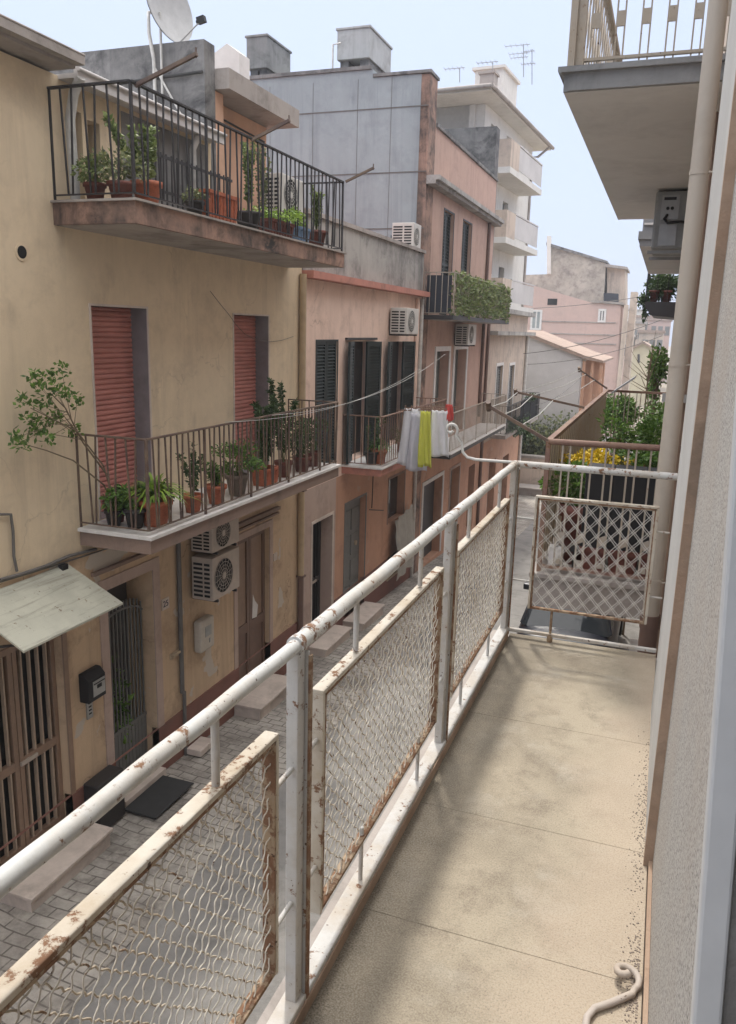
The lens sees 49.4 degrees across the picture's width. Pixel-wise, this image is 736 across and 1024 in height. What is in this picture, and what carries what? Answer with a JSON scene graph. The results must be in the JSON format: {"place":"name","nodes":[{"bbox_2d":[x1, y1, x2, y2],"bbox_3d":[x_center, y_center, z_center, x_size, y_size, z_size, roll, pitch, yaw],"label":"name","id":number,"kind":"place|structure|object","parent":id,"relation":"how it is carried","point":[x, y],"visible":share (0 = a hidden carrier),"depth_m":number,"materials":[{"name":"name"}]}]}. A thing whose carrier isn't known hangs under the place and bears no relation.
{"place":"outdoors","nodes":[
{"label":"outdoors","id":0,"kind":"place"},
{"bbox_2d":[0,495,540,1023],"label":"pavement","id":1,"kind":"structure","parent":0,"point":[22,933],"depth_m":8.62,"materials":[{"name":"stone"}]},
{"bbox_2d":[0,823,112,912],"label":"doorstep","id":2,"kind":"object","parent":1,"relation":"on","point":[38,887],"visible":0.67,"depth_m":7.84,"materials":[{"name":"stone"}]},
{"bbox_2d":[83,765,124,826],"bbox_3d":[-2.890,3.156,8.794,0.196,0.580,0.440,6,14,19],"label":"planter box","id":3,"kind":"object","parent":1,"relation":"on","point":[97,782],"visible":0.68,"depth_m":8.72,"materials":[{"name":"plastic"}]},
{"bbox_2d":[125,767,165,807],"bbox_3d":[-2.686,3.409,9.601,0.096,0.340,0.800,6,14,19],"label":"threshold","id":4,"kind":"object","parent":1,"relation":"on","point":[143,786],"visible":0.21,"depth_m":9.54,"materials":[{"name":"stone"}]},
{"bbox_2d":[125,775,193,818],"bbox_3d":[-2.443,3.334,9.396,0.440,0.018,0.780,6,14,19],"label":"doormat","id":5,"kind":"object","parent":1,"relation":"on","point":[159,797],"visible":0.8,"depth_m":9.36,"materials":[{"name":"rubber"}]},
{"bbox_2d":[187,736,210,756],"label":"stone block","id":6,"kind":"structure","parent":1,"relation":"on","point":[200,746],"depth_m":10.50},
{"bbox_2d":[234,674,286,720],"bbox_3d":[-1.549,2.901,12.154,0.450,0.427,1.170,6,14,19],"label":"doorstep","id":7,"kind":"object","parent":1,"relation":"on","point":[263,699],"visible":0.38,"depth_m":11.89,"materials":[{"name":"stone"}]},
{"bbox_2d":[309,625,351,657],"bbox_3d":[-0.681,2.462,14.638,0.350,0.391,1.200,6,14,19],"label":"doorstep","id":8,"kind":"object","parent":1,"relation":"on","point":[329,641],"visible":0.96,"depth_m":14.46,"materials":[{"name":"stone"}]},
{"bbox_2d":[343,601,384,630],"bbox_3d":[-0.076,2.210,16.128,0.450,0.412,1.250,6,14,19],"label":"doorstep","id":9,"kind":"object","parent":1,"relation":"on","point":[370,613],"visible":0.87,"depth_m":15.99,"materials":[{"name":"stone"}]},
{"bbox_2d":[59,436,639,1023],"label":"road","id":10,"kind":"structure","parent":0,"point":[521,568],"depth_m":7.91,"materials":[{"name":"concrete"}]},
{"bbox_2d":[517,582,623,648],"bbox_3d":[3.761,1.860,14.646,2.020,1.455,3.964,6,14,19],"label":"parked car","id":11,"kind":"object","parent":10,"relation":"on","point":[582,626],"visible":0.16,"depth_m":13.23,"materials":[{"name":"black paint"}]},
{"bbox_2d":[604,392,643,455],"bbox_3d":[4.881,-0.015,16.149,0.971,4.842,1.380,1,13,-3],"label":"tree","id":12,"kind":"object","parent":10,"relation":"on","point":[621,401],"visible":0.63,"depth_m":15.45,"materials":[{"name":"green plant"}]},
{"bbox_2d":[621,332,660,634],"bbox_3d":[5.051,-0.446,15.425,0.636,5.953,0.302,9,15,31],"label":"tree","id":13,"kind":"object","parent":10,"relation":"on","point":[648,376],"visible":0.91,"depth_m":14.97,"materials":[{"name":"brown plant"}]},
{"bbox_2d":[0,0,707,345],"label":"sky","id":14,"kind":"structure","parent":0,"point":[574,208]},
{"bbox_2d":[625,346,670,436],"bbox_3d":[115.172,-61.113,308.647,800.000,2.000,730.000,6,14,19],"label":"ground","id":15,"kind":"structure","parent":0,"point":[663,387],"depth_m":109.27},
{"bbox_2d":[0,13,374,866],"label":"yellow house","id":16,"kind":"structure","parent":15,"relation":"on","point":[166,331],"depth_m":8.73,"materials":[{"name":"paint"}]},
{"bbox_2d":[0,653,25,866],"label":"door","id":17,"kind":"structure","parent":16,"relation":"in","point":[11,807],"depth_m":7.71,"materials":[{"name":"wood"}]},
{"bbox_2d":[11,639,64,846],"bbox_3d":[-3.323,2.270,8.041,0.110,2.180,0.555,6,14,19],"label":"door","id":18,"kind":"structure","parent":16,"relation":"in","point":[33,671],"depth_m":8.06,"materials":[{"name":"wood"}]},
{"bbox_2d":[0,564,122,652],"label":"awning","id":19,"kind":"object","parent":16,"relation":"attached to","point":[41,608],"visible":0.97,"depth_m":7.34,"materials":[{"name":"metal"}]},
{"bbox_2d":[7,360,124,521],"bbox_3d":[-2.828,-0.582,7.549,0.357,1.695,1.684,4,13,12],"label":"leaning shrub","id":20,"kind":"object","parent":16,"relation":"on","point":[16,437],"visible":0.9,"depth_m":7.19,"materials":[{"name":"green plant"}]},
{"bbox_2d":[70,151,111,198],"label":"potted plant","id":21,"kind":"object","parent":16,"relation":"on","point":[101,187],"visible":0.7,"depth_m":7.30,"materials":[{"name":"green plant"}]},
{"bbox_2d":[79,665,105,703],"bbox_3d":[-2.914,1.826,8.486,0.133,0.320,0.280,6,14,19],"label":"mailbox","id":22,"kind":"object","parent":16,"relation":"attached to","point":[92,685],"visible":1,"depth_m":8.41,"materials":[{"name":"black plastic"}]},
{"bbox_2d":[99,483,131,525],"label":"potted plant","id":23,"kind":"object","parent":16,"relation":"on","point":[107,510],"visible":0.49,"depth_m":8.12,"materials":[{"name":"green plant"}]},
{"bbox_2d":[107,582,129,720],"bbox_3d":[-3.074,1.940,9.426,0.025,2.500,0.840,6,14,19],"label":"inner door","id":24,"kind":"structure","parent":16,"relation":"in","point":[120,591],"depth_m":9.55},
{"bbox_2d":[89,144,150,197],"bbox_3d":[-2.240,-3.099,7.323,0.544,0.502,0.442,1,13,-2],"label":"potted plant","id":25,"kind":"object","parent":16,"relation":"on","point":[125,186],"visible":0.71,"depth_m":7.27,"materials":[{"name":"green plant"}]},
{"bbox_2d":[112,655,134,758],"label":"potted plant","id":26,"kind":"object","parent":16,"relation":"on","point":[123,705],"visible":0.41,"depth_m":9.43,"materials":[{"name":"green plant"}]},
{"bbox_2d":[101,110,162,202],"bbox_3d":[-2.137,-3.321,7.602,0.445,0.816,0.703,6,14,19],"label":"potted plant","id":27,"kind":"object","parent":16,"relation":"on","point":[153,188],"visible":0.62,"depth_m":7.51,"materials":[{"name":"green plant"}]},
{"bbox_2d":[105,479,161,528],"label":"potted plant","id":28,"kind":"object","parent":16,"relation":"on","point":[126,508],"visible":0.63,"depth_m":8.08,"materials":[{"name":"green plant"}]},
{"bbox_2d":[111,473,203,526],"bbox_3d":[-2.184,-0.141,8.276,0.964,0.546,1.019,6,14,19],"label":"potted plant","id":29,"kind":"object","parent":16,"relation":"on","point":[163,506],"visible":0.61,"depth_m":8.16,"materials":[{"name":"green plant"}]},
{"bbox_2d":[147,0,206,113],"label":"satellite dish","id":30,"kind":"object","parent":16,"relation":"attached to","point":[173,19],"visible":0.97,"depth_m":9.64,"materials":[{"name":"metal"}]},
{"bbox_2d":[175,441,203,512],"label":"potted plant","id":31,"kind":"object","parent":16,"relation":"on","point":[197,503],"visible":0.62,"depth_m":8.85,"materials":[{"name":"green plant"}]},
{"bbox_2d":[154,152,231,209],"bbox_3d":[-1.952,-3.589,9.080,0.015,0.650,1.650,6,14,19],"label":"drying rack","id":32,"kind":"object","parent":16,"relation":"on","point":[182,164],"visible":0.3,"depth_m":8.76,"materials":[{"name":"metal"}]},
{"bbox_2d":[181,184,209,213],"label":"potted plant","id":33,"kind":"object","parent":16,"relation":"on","point":[197,203],"visible":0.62,"depth_m":8.14,"materials":[{"name":"green plant"}]},
{"bbox_2d":[194,614,213,652],"bbox_3d":[-2.160,1.605,10.570,0.128,0.440,0.340,6,14,19],"label":"meter box","id":34,"kind":"object","parent":16,"relation":"attached to","point":[203,633],"visible":1,"depth_m":10.47,"materials":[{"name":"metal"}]},
{"bbox_2d":[191,518,238,554],"bbox_3d":[-1.977,0.249,10.301,0.376,0.455,0.684,6,14,19],"label":"air conditioner","id":35,"kind":"object","parent":16,"relation":"attached to","point":[214,540],"visible":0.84,"depth_m":10.06,"materials":[{"name":"metal"}]},
{"bbox_2d":[192,545,238,602],"bbox_3d":[-1.992,0.795,10.425,0.376,0.595,0.684,6,14,19],"label":"air conditioner","id":36,"kind":"object","parent":16,"relation":"attached to","point":[215,578],"visible":1,"depth_m":10.16,"materials":[{"name":"metal"}]},
{"bbox_2d":[201,459,230,504],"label":"potted plant","id":37,"kind":"object","parent":16,"relation":"on","point":[217,489],"visible":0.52,"depth_m":9.30,"materials":[{"name":"green plant"}]},
{"bbox_2d":[194,189,239,222],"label":"potted plant","id":38,"kind":"object","parent":16,"relation":"on","point":[222,204],"visible":0.45,"depth_m":8.52,"materials":[{"name":"orange plant"}]},
{"bbox_2d":[215,44,249,79],"bbox_3d":[-2.578,-7.849,15.062,0.580,1.620,0.400,6,14,19],"label":"roof cabin","id":39,"kind":"object","parent":16,"relation":"on","point":[231,57],"visible":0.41,"depth_m":14.75,"materials":[{"name":"white paint"}]},
{"bbox_2d":[211,438,266,495],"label":"potted plant","id":40,"kind":"object","parent":16,"relation":"on","point":[253,461],"visible":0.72,"depth_m":9.74,"materials":[{"name":"green plant"}]},
{"bbox_2d":[237,537,249,679],"bbox_3d":[-1.898,1.516,11.806,0.065,2.370,0.497,6,14,19],"label":"door","id":41,"kind":"structure","parent":16,"relation":"in","point":[243,589],"depth_m":11.87,"materials":[{"name":"brown wood"}]},
{"bbox_2d":[236,139,261,228],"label":"potted plant","id":42,"kind":"object","parent":16,"relation":"on","point":[255,217],"visible":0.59,"depth_m":9.17,"materials":[{"name":"green plant"}]},
{"bbox_2d":[249,529,264,671],"bbox_3d":[-1.722,1.415,12.268,0.070,2.370,0.497,6,14,19],"label":"door","id":43,"kind":"structure","parent":16,"relation":"in","point":[257,540],"depth_m":12.25,"materials":[{"name":"brown wood"}]},
{"bbox_2d":[254,144,271,228],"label":"potted plant","id":44,"kind":"object","parent":16,"relation":"on","point":[265,185],"visible":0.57,"depth_m":10.31,"materials":[{"name":"green plant"}]},
{"bbox_2d":[249,400,280,486],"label":"potted plant","id":45,"kind":"object","parent":16,"relation":"on","point":[269,409],"visible":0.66,"depth_m":10.43,"materials":[{"name":"green plant"}]},
{"bbox_2d":[243,205,304,237],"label":"potted plant","id":46,"kind":"object","parent":16,"relation":"on","point":[292,214],"visible":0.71,"depth_m":9.79,"materials":[{"name":"green plant"}]},
{"bbox_2d":[265,377,299,477],"bbox_3d":[-1.146,-1.159,11.000,0.496,1.371,0.477,-2,13,-16],"label":"potted plant","id":47,"kind":"object","parent":16,"relation":"on","point":[273,398],"visible":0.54,"depth_m":11.04,"materials":[{"name":"green plant"}]},
{"bbox_2d":[264,173,302,219],"bbox_3d":[-1.200,-4.456,11.359,0.346,0.535,0.754,6,14,19],"label":"air conditioner","id":48,"kind":"object","parent":16,"relation":"attached to","point":[274,201],"visible":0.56,"depth_m":11.06,"materials":[{"name":"metal"}]},
{"bbox_2d":[283,415,316,471],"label":"potted plant","id":49,"kind":"object","parent":16,"relation":"on","point":[297,455],"visible":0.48,"depth_m":11.51,"materials":[{"name":"green plant"}]},
{"bbox_2d":[294,415,328,466],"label":"potted plant","id":50,"kind":"object","parent":16,"relation":"on","point":[315,459],"visible":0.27,"depth_m":11.99,"materials":[{"name":"green plant"}]},
{"bbox_2d":[309,184,325,245],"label":"potted plant","id":51,"kind":"object","parent":16,"relation":"on","point":[323,233],"visible":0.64,"depth_m":10.93,"materials":[{"name":"green plant"}]},
{"bbox_2d":[298,208,446,649],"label":"pink house","id":52,"kind":"structure","parent":15,"relation":"on","point":[356,507],"depth_m":15.26,"materials":[{"name":"paint"}]},
{"bbox_2d":[312,521,320,620],"bbox_3d":[-0.992,1.119,14.707,0.110,2.180,0.440,6,14,19],"label":"door","id":53,"kind":"structure","parent":52,"relation":"in","point":[317,526],"depth_m":14.75,"materials":[{"name":"wood"}]},
{"bbox_2d":[344,498,359,594],"bbox_3d":[-0.374,0.864,15.962,0.090,2.290,1.120,6,14,19],"label":"door","id":54,"kind":"structure","parent":52,"relation":"in","point":[353,508],"depth_m":16.03,"materials":[{"name":"wood"}]},
{"bbox_2d":[352,341,362,453],"bbox_3d":[-0.342,-2.186,15.486,0.030,2.190,1.150,6,14,19],"label":"door","id":55,"kind":"structure","parent":52,"relation":"in","point":[358,354],"depth_m":15.79,"materials":[{"name":"wood"}]},
{"bbox_2d":[364,416,385,463],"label":"potted plant","id":56,"kind":"object","parent":52,"relation":"on","point":[370,457],"visible":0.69,"depth_m":14.76,"materials":[{"name":"green plant"}]},
{"bbox_2d":[388,476,397,517],"bbox_3d":[0.467,-0.346,18.195,0.030,1.000,1.160,6,14,19],"label":"window","id":57,"kind":"structure","parent":52,"relation":"in","point":[392,507],"depth_m":18.44,"materials":[{"name":"grey glass"}]},
{"bbox_2d":[390,341,398,439],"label":"door","id":58,"kind":"structure","parent":52,"relation":"in","point":[395,345],"depth_m":17.86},
{"bbox_2d":[389,308,418,335],"bbox_3d":[0.746,-3.956,16.679,0.426,0.555,0.824,6,14,19],"label":"air conditioner","id":59,"kind":"object","parent":52,"relation":"attached to","point":[403,322],"visible":1,"depth_m":16.34,"materials":[{"name":"metal"}]},
{"bbox_2d":[395,504,414,580],"bbox_3d":[0.855,0.680,18.486,0.215,1.490,1.470,6,14,19],"label":"door curtain","id":60,"kind":"object","parent":52,"relation":"hanging from","point":[404,523],"depth_m":18.36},
{"bbox_2d":[391,222,420,252],"bbox_3d":[0.834,-6.040,17.663,0.566,0.585,0.554,6,14,19],"label":"air conditioner","id":61,"kind":"object","parent":52,"relation":"on","point":[409,233],"visible":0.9,"depth_m":17.40,"materials":[{"name":"metal"}]},
{"bbox_2d":[397,405,458,411],"bbox_3d":[1.127,-1.956,15.127,1.072,0.121,0.511,6,14,19],"label":"laundry rack","id":62,"kind":"object","parent":52,"relation":"attached to","point":[424,407],"visible":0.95,"depth_m":15.00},
{"bbox_2d":[397,408,425,465],"bbox_3d":[0.821,-1.408,15.115,0.519,1.100,0.114,4,13,13],"label":"towel","id":63,"kind":"object","parent":62,"relation":"hanging from","point":[402,453],"visible":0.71,"depth_m":15.11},
{"bbox_2d":[405,413,426,471],"bbox_3d":[0.927,-1.297,15.000,0.418,1.100,0.114,4,13,12],"label":"sheet","id":64,"kind":"object","parent":62,"relation":"hanging from","point":[412,458],"visible":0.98,"depth_m":15.01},
{"bbox_2d":[418,411,430,467],"bbox_3d":[1.083,-1.343,14.860,0.273,1.060,0.129,6,14,19],"label":"towel","id":65,"kind":"object","parent":62,"relation":"hanging from","point":[424,450],"visible":1,"depth_m":14.86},
{"bbox_2d":[431,410,448,457],"bbox_3d":[1.346,-1.443,14.836,0.385,0.880,0.115,6,14,19],"label":"cloth","id":66,"kind":"object","parent":62,"relation":"hanging from","point":[439,438],"visible":0.98,"depth_m":14.84,"materials":[{"name":"fabric"}]},
{"bbox_2d":[250,65,509,573],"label":"salmon house","id":67,"kind":"structure","parent":15,"relation":"on","point":[437,182],"depth_m":18.70,"materials":[{"name":"paint"}]},
{"bbox_2d":[245,33,291,75],"bbox_3d":[-2.451,-10.999,19.833,0.610,1.080,1.360,6,14,19],"label":"water tank","id":68,"kind":"object","parent":67,"relation":"on","point":[267,53],"visible":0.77,"depth_m":19.29,"materials":[{"name":"concrete"}]},
{"bbox_2d":[336,24,392,72],"bbox_3d":[-0.079,-10.785,19.180,0.860,1.020,1.610,6,14,19],"label":"water tank","id":69,"kind":"object","parent":67,"relation":"on","point":[362,45],"visible":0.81,"depth_m":18.52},
{"bbox_2d":[422,480,434,556],"bbox_3d":[1.466,0.202,21.352,0.030,2.180,1.900,6,14,19],"label":"door","id":70,"kind":"structure","parent":67,"relation":"in","point":[428,501],"depth_m":21.74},
{"bbox_2d":[454,324,476,346],"bbox_3d":[2.650,-4.818,21.827,0.426,0.585,0.954,6,14,19],"label":"air conditioner","id":71,"kind":"object","parent":67,"relation":"attached to","point":[465,335],"visible":1,"depth_m":21.42,"materials":[{"name":"metal"}]},
{"bbox_2d":[447,270,512,323],"bbox_3d":[3.131,-5.684,21.458,0.333,1.156,7.001,6,14,19],"label":"balcony hedge","id":72,"kind":"object","parent":67,"relation":"attached to","point":[494,293],"visible":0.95,"depth_m":20.63,"materials":[{"name":"green plant"}]},
{"bbox_2d":[436,64,554,312],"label":"white apartment block","id":73,"kind":"structure","parent":15,"relation":"on","point":[488,98],"depth_m":29.61,"materials":[{"name":"paint"}]},
{"bbox_2d":[256,0,735,1023],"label":"rendered house","id":74,"kind":"structure","parent":15,"relation":"on","point":[500,892],"depth_m":2.42,"materials":[{"name":"white paint"}]},
{"bbox_2d":[0,460,677,1023],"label":"balcony railing","id":75,"kind":"object","parent":74,"relation":"on","point":[308,890],"visible":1,"depth_m":2.00,"materials":[{"name":"metal"}]},
{"bbox_2d":[446,423,511,463],"bbox_3d":[0.731,-0.376,4.462,0.621,0.208,0.017,6,14,19],"label":"clothesline pole","id":76,"kind":"object","parent":75,"relation":"attached to","point":[462,446],"visible":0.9,"depth_m":4.52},
{"bbox_2d":[582,962,642,1023],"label":"metal hook","id":77,"kind":"object","parent":74,"relation":"on","point":[623,970],"visible":1,"depth_m":2.10,"materials":[{"name":"metal"}]},
{"bbox_2d":[611,731,648,1023],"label":"grit","id":78,"kind":"object","parent":74,"relation":"on","point":[631,977],"visible":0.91,"depth_m":2.31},
{"bbox_2d":[690,393,735,1023],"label":"balcony door","id":79,"kind":"structure","parent":74,"relation":"attached to","point":[713,1001],"depth_m":0.90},
{"bbox_2d":[479,309,539,521],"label":"cream house","id":80,"kind":"structure","parent":15,"relation":"on","point":[508,359],"depth_m":29.39,"materials":[{"name":"paint"}]},
{"bbox_2d":[507,296,661,406],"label":"overhead cables","id":81,"kind":"object","parent":80,"relation":"attached to","point":[589,342],"visible":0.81,"depth_m":33.18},
{"bbox_2d":[519,483,541,495],"bbox_3d":[7.608,-0.859,35.440,3.500,0.500,1.000,6,14,19],"label":"street bed","id":82,"kind":"object","parent":15,"relation":"on","point":[530,489],"visible":0.11,"depth_m":35.22,"materials":[{"name":"concrete"}]},
{"bbox_2d":[519,454,544,484],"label":"garden wall","id":83,"kind":"structure","parent":15,"relation":"on","point":[530,476],"depth_m":36.09,"materials":[{"name":"beige paint"}]},
{"bbox_2d":[521,408,575,454],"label":"garden shrubbery","id":84,"kind":"object","parent":15,"relation":"on","point":[537,446],"visible":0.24,"depth_m":36.56,"materials":[{"name":"green plant"}]},
{"bbox_2d":[525,330,613,433],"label":"grey gable house","id":85,"kind":"structure","parent":15,"relation":"on","point":[549,373],"depth_m":36.93,"materials":[{"name":"paint"}]},
{"bbox_2d":[525,236,629,304],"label":"stone house","id":86,"kind":"structure","parent":15,"relation":"on","point":[579,275],"depth_m":61.82,"materials":[{"name":"white paint"}]},
{"bbox_2d":[524,284,638,436],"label":"pink house","id":87,"kind":"structure","parent":15,"relation":"on","point":[583,324],"depth_m":56.83,"materials":[{"name":"paint"}]},
{"bbox_2d":[529,0,731,652],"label":"neighbour house","id":88,"kind":"structure","parent":15,"relation":"on","point":[635,120],"depth_m":5.57,"materials":[{"name":"beige paint"}]},
{"bbox_2d":[485,367,606,440],"bbox_3d":[1.925,-1.249,8.304,0.716,0.319,5.809,6,14,19],"label":"clothesline","id":89,"kind":"object","parent":88,"relation":"attached to","point":[489,407],"visible":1,"depth_m":7.74,"materials":[{"name":"brown metal"}]},
{"bbox_2d":[537,458,587,564],"bbox_3d":[1.549,-0.025,6.026,0.521,0.787,0.449,6,14,19],"label":"potted plant","id":90,"kind":"object","parent":88,"relation":"on","point":[570,510],"visible":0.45,"depth_m":5.90,"materials":[{"name":"green plant"}]},
{"bbox_2d":[579,545,607,570],"bbox_3d":[1.656,0.325,5.881,0.200,0.178,0.230,6,14,19],"label":"terracotta trough","id":91,"kind":"object","parent":88,"relation":"on","point":[588,551],"visible":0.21,"depth_m":5.79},
{"bbox_2d":[580,463,616,548],"bbox_3d":[1.670,-0.044,5.807,0.194,0.590,0.240,6,14,19],"label":"planter box","id":92,"kind":"object","parent":91,"relation":"on","point":[596,480],"visible":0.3,"depth_m":5.71,"materials":[{"name":"black plastic"}]},
{"bbox_2d":[559,447,634,497],"bbox_3d":[1.813,-0.116,6.373,0.600,0.826,0.500,-3,14,-18],"label":"potted plant","id":93,"kind":"object","parent":88,"relation":"on","point":[598,456],"visible":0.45,"depth_m":6.22,"materials":[{"name":"yellow plant"}]},
{"bbox_2d":[596,405,641,464],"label":"potted plant","id":94,"kind":"object","parent":88,"relation":"on","point":[623,436],"visible":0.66,"depth_m":8.17,"materials":[{"name":"green plant"}]},
{"bbox_2d":[606,549,638,574],"bbox_3d":[1.849,0.345,5.814,0.230,0.178,0.230,6,14,19],"label":"terracotta trough","id":95,"kind":"object","parent":88,"relation":"on","point":[631,556],"visible":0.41,"depth_m":5.72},
{"bbox_2d":[607,465,647,552],"bbox_3d":[1.862,-0.024,5.739,0.224,0.590,0.240,6,14,19],"label":"planter box","id":96,"kind":"object","parent":95,"relation":"on","point":[639,493],"visible":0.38,"depth_m":5.64,"materials":[{"name":"black plastic"}]},
{"bbox_2d":[609,448,658,467],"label":"potted plant","id":97,"kind":"object","parent":88,"relation":"on","point":[643,458],"visible":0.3,"depth_m":6.01,"materials":[{"name":"green plant"}]},
{"bbox_2d":[631,402,664,466],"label":"potted plant","id":98,"kind":"object","parent":88,"relation":"on","point":[652,434],"visible":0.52,"depth_m":6.84,"materials":[{"name":"green plant"}]},
{"bbox_2d":[638,553,668,575],"bbox_3d":[2.041,0.366,5.746,0.200,0.178,0.230,6,14,19],"label":"terracotta trough","id":99,"kind":"object","parent":88,"relation":"on","point":[644,557],"visible":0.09,"depth_m":5.67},
{"bbox_2d":[639,467,656,553],"bbox_3d":[2.054,-0.003,5.671,0.194,0.590,0.240,6,14,19],"label":"planter box","id":100,"kind":"object","parent":99,"relation":"on","point":[650,500],"visible":0.12,"depth_m":5.59,"materials":[{"name":"black plastic"}]},
{"bbox_2d":[647,191,687,259],"bbox_3d":[3.059,-2.845,7.991,0.450,0.570,0.894,6,14,19],"label":"utility box","id":101,"kind":"object","parent":88,"relation":"attached to","point":[668,224],"visible":0.77,"depth_m":7.68,"materials":[{"name":"metal"}]},
{"bbox_2d":[637,0,728,654],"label":"drainpipe","id":102,"kind":"object","parent":88,"relation":"attached to","point":[712,56],"visible":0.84,"depth_m":4.14,"materials":[{"name":"metal"}]},
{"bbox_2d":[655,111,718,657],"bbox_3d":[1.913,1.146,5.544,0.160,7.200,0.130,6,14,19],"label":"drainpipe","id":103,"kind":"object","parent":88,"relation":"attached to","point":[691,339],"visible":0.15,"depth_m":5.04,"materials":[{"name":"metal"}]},
{"bbox_2d":[628,341,660,405],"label":"yellow cottage","id":104,"kind":"structure","parent":15,"relation":"on","point":[641,352],"depth_m":84.17,"materials":[{"name":"paint"}]},
{"bbox_2d":[637,330,665,355],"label":"house","id":105,"kind":"structure","parent":15,"relation":"on","point":[645,335],"depth_m":106.14,"materials":[{"name":"beige paint"}]},
{"bbox_2d":[644,343,669,419],"bbox_3d":[6.176,-0.782,17.750,0.566,5.854,1.096,6,14,19],"label":"slender tree","id":106,"kind":"object","parent":15,"relation":"on","point":[661,367],"visible":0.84,"depth_m":17.06,"materials":[{"name":"green plant"}]},
{"bbox_2d":[638,219,680,273],"bbox_3d":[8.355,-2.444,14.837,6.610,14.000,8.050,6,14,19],"label":"balcony","id":107,"kind":"structure","parent":15,"relation":"on","point":[658,266],"depth_m":14.89,"materials":[{"name":"beige paint"}]},
{"bbox_2d":[647,318,672,381],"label":"house","id":108,"kind":"structure","parent":15,"relation":"on","point":[664,324],"depth_m":128.53,"materials":[{"name":"paint"}]},
{"bbox_2d":[645,274,675,319],"bbox_3d":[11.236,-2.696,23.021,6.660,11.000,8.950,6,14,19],"label":"balcony","id":109,"kind":"structure","parent":15,"relation":"on","point":[661,310],"depth_m":20.12,"materials":[{"name":"concrete"}]},
{"bbox_2d":[636,274,678,323],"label":"balcony plants","id":110,"kind":"object","parent":109,"relation":"on","point":[663,288],"visible":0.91,"depth_m":20.34,"materials":[{"name":"green plant"}]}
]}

